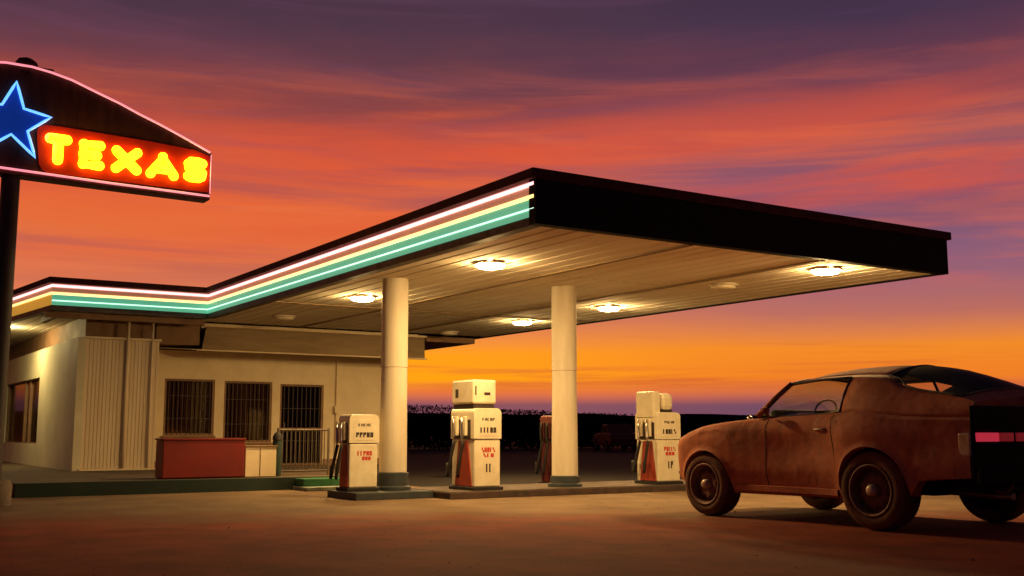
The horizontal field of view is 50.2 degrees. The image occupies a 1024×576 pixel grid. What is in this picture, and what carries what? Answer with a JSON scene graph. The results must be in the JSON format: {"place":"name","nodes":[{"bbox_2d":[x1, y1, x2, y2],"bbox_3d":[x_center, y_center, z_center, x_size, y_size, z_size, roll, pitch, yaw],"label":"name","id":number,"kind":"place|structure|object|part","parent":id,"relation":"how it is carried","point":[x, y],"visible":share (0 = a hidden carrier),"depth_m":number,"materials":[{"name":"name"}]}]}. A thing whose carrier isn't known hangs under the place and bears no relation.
{"place":"outdoors","nodes":[
{"label":"outdoors","id":0,"kind":"place"},
{"bbox_2d":[0,486,1023,575],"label":"forecourt","id":1,"kind":"structure","parent":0,"point":[278,533],"depth_m":10.31,"materials":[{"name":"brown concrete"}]},
{"bbox_2d":[0,57,211,505],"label":"roadside sign","id":2,"kind":"object","parent":1,"relation":"on","point":[57,128],"visible":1,"depth_m":15.82,"materials":[{"name":"black metal"}]},
{"bbox_2d":[1,461,378,497],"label":"walkway","id":3,"kind":"structure","parent":1,"relation":"on","point":[29,481],"depth_m":18.24,"materials":[{"name":"concrete"}]},
{"bbox_2d":[155,438,245,479],"bbox_3d":[-5.346,2.920,18.750,1.440,0.680,0.490,5,-9,-32],"label":"counter","id":4,"kind":"object","parent":3,"relation":"on","point":[192,458],"visible":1,"depth_m":18.52,"materials":[{"name":"red paint"}]},
{"bbox_2d":[2,311,474,470],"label":"station building","id":5,"kind":"structure","parent":3,"relation":"on","point":[94,392],"depth_m":24.95,"materials":[{"name":"beige paint"}]},
{"bbox_2d":[5,378,39,443],"bbox_3d":[-12.373,3.159,27.803,0.170,1.600,5.200,5,-9,-32],"label":"side window","id":6,"kind":"structure","parent":5,"relation":"in","point":[25,394],"depth_m":28.08,"materials":[{"name":"black"}]},
{"bbox_2d":[161,378,215,437],"bbox_3d":[-7.327,2.723,24.743,1.220,1.315,0.245,5,-9,-32],"label":"window","id":7,"kind":"structure","parent":5,"relation":"in","point":[186,418],"depth_m":24.79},
{"bbox_2d":[223,381,272,443],"bbox_3d":[-6.178,2.909,25.462,1.230,1.455,0.245,5,-9,-32],"label":"window","id":8,"kind":"structure","parent":5,"relation":"in","point":[243,407],"depth_m":25.53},
{"bbox_2d":[279,384,322,465],"bbox_3d":[-5.035,3.263,26.092,1.100,1.913,0.162,5,-9,-32],"label":"door","id":9,"kind":"structure","parent":5,"relation":"in","point":[320,425],"depth_m":26.13,"materials":[{"name":"metal"}]},
{"bbox_2d":[243,445,277,476],"bbox_3d":[-4.502,3.053,19.304,0.588,0.540,0.450,5,-9,-32],"label":"cabinet","id":10,"kind":"object","parent":3,"relation":"on","point":[259,460],"visible":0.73,"depth_m":19.12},
{"bbox_2d":[272,432,282,476],"bbox_3d":[-4.194,2.964,19.521,0.180,0.791,0.180,5,-9,-32],"label":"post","id":11,"kind":"object","parent":3,"relation":"on","point":[277,439],"visible":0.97,"depth_m":19.47,"materials":[{"name":"metal"}]},
{"bbox_2d":[277,428,329,474],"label":"gate","id":12,"kind":"structure","parent":3,"relation":"on","point":[312,430],"depth_m":20.04,"materials":[{"name":"beige metal"}]},
{"bbox_2d":[292,477,338,490],"bbox_3d":[-3.179,3.408,19.026,1.110,0.197,0.635,5,-9,-32],"label":"step","id":13,"kind":"object","parent":1,"relation":"on","point":[316,484],"visible":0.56,"depth_m":18.79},
{"bbox_2d":[327,489,432,500],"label":"pump plinth","id":14,"kind":"structure","parent":1,"relation":"on","point":[382,495],"depth_m":16.35,"materials":[{"name":"grey concrete"}]},
{"bbox_2d":[329,414,379,491],"bbox_3d":[-2.425,2.520,16.753,0.681,1.150,0.473,5,-9,-32],"label":"fuel pump","id":15,"kind":"object","parent":14,"relation":"on","point":[357,436],"visible":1,"depth_m":16.60,"materials":[{"name":"metal"}]},
{"bbox_2d":[411,479,685,499],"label":"pump island","id":16,"kind":"structure","parent":1,"relation":"on","point":[530,490],"depth_m":17.54,"materials":[{"name":"concrete"}]},
{"bbox_2d":[446,379,502,490],"bbox_3d":[-0.624,2.292,17.091,0.681,1.690,0.760,5,-9,-32],"label":"fuel pump","id":17,"kind":"object","parent":16,"relation":"on","point":[476,431],"visible":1,"depth_m":16.86,"materials":[{"name":"metal"}]},
{"bbox_2d":[10,167,950,489],"bbox_3d":[-5.423,2.097,24.206,12.199,3.934,26.125,5,-9,-32],"label":"fuel canopy","id":18,"kind":"object","parent":16,"relation":"on","point":[572,249],"visible":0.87,"depth_m":16.93,"materials":[{"name":"white"}]},
{"bbox_2d":[272,315,295,320],"bbox_3d":[-4.771,0.630,22.871,0.480,0.093,0.480,5,-9,-32],"label":"canopy light","id":19,"kind":"object","parent":18,"relation":"attached to","point":[284,317],"visible":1,"depth_m":22.72,"materials":[{"name":"beige"}]},
{"bbox_2d":[349,295,375,301],"bbox_3d":[-2.678,0.192,19.549,0.480,0.093,0.480,5,-9,-32],"label":"canopy light","id":20,"kind":"object","parent":18,"relation":"attached to","point":[362,298],"visible":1,"depth_m":19.40,"materials":[{"name":"beige"}]},
{"bbox_2d":[439,331,458,335],"bbox_3d":[-1.519,1.105,26.474,0.480,0.093,0.480,5,-9,-32],"label":"canopy light","id":21,"kind":"object","parent":18,"relation":"attached to","point":[449,333],"visible":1,"depth_m":26.33,"materials":[{"name":"beige"}]},
{"bbox_2d":[474,260,506,269],"bbox_3d":[-0.309,-0.319,15.673,0.480,0.093,0.480,5,-9,-32],"label":"canopy light","id":22,"kind":"object","parent":18,"relation":"attached to","point":[490,264],"visible":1,"depth_m":15.52,"materials":[{"name":"beige"}]},
{"bbox_2d":[511,320,532,324],"bbox_3d":[0.226,0.762,23.873,0.480,0.093,0.480,5,-9,-32],"label":"canopy light","id":23,"kind":"object","parent":18,"relation":"attached to","point":[521,322],"visible":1,"depth_m":23.71,"materials":[{"name":"beige"}]},
{"bbox_2d":[597,305,620,311],"bbox_3d":[1.876,0.402,21.142,0.480,0.093,0.480,5,-9,-32],"label":"canopy light","id":24,"kind":"object","parent":18,"relation":"attached to","point":[608,308],"visible":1,"depth_m":20.99,"materials":[{"name":"beige"}]},
{"bbox_2d":[709,282,738,289],"bbox_3d":[3.480,-0.016,17.968,0.480,0.093,0.480,5,-9,-32],"label":"canopy light","id":25,"kind":"object","parent":18,"relation":"attached to","point":[724,286],"visible":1,"depth_m":17.82,"materials":[{"name":"beige"}]},
{"bbox_2d":[809,266,842,274],"bbox_3d":[4.663,-0.245,16.235,0.480,0.093,0.480,5,-9,-32],"label":"canopy light","id":26,"kind":"object","parent":18,"relation":"attached to","point":[826,270],"visible":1,"depth_m":16.09,"materials":[{"name":"beige"}]},
{"bbox_2d":[632,391,682,484],"bbox_3d":[2.476,2.592,18.940,0.701,1.580,0.640,5,-9,-32],"label":"fuel pump","id":27,"kind":"object","parent":16,"relation":"on","point":[657,434],"visible":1,"depth_m":18.75,"materials":[{"name":"metal"}]},
{"bbox_2d":[678,365,1023,530],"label":"muscle car","id":28,"kind":"object","parent":1,"relation":"on","point":[882,449],"visible":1,"depth_m":11.32,"materials":[{"name":"brown metal"}]},
{"bbox_3d":[3.306,1.244,12.323,0.275,0.452,1.150,5,-9,-33],"label":"side window","id":29,"kind":"part","parent":28,"relation":"part of","materials":[{"name":"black glass"}]},
{"bbox_3d":[4.701,1.366,13.247,0.275,0.452,1.150,5,-9,-33],"label":"side window","id":30,"kind":"part","parent":28,"relation":"part of","materials":[{"name":"black glass"}]},
{"bbox_2d":[0,0,1023,415],"label":"sky","id":31,"kind":"structure","parent":0,"point":[320,122],"materials":[{"name":"orange"}]},
{"bbox_2d":[407,437,632,450],"bbox_3d":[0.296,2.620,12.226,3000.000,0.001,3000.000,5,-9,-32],"label":"ground","id":32,"kind":"structure","parent":0,"point":[614,448],"depth_m":66.81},
{"bbox_2d":[407,404,763,449],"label":"scrub","id":33,"kind":"object","parent":32,"relation":"on","point":[441,426],"visible":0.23,"depth_m":64.40,"materials":[{"name":"black plant"}]},
{"bbox_2d":[407,446,681,486],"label":"service drive","id":34,"kind":"structure","parent":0,"point":[426,466],"depth_m":31.69,"materials":[{"name":"concrete"}]},
{"bbox_2d":[535,416,551,482],"bbox_3d":[0.796,3.089,20.822,0.621,1.300,0.544,5,-9,-32],"label":"fuel pump","id":35,"kind":"object","parent":34,"relation":"on","point":[545,431],"visible":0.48,"depth_m":20.71,"materials":[{"name":"metal"}]},
{"bbox_2d":[593,424,637,450],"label":"parked car","id":36,"kind":"object","parent":34,"relation":"on","point":[623,436],"visible":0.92,"depth_m":57.27,"materials":[{"name":"metal"}]},
{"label":"side window","id":37,"kind":"part","parent":36,"relation":"part of","materials":[{"name":"black glass"}]},
{"bbox_2d":[407,413,761,436],"bbox_3d":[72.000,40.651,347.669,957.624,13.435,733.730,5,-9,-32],"label":"hills","id":38,"kind":"structure","parent":0,"point":[619,418],"depth_m":284.57,"materials":[{"name":"black plant"}]}
]}

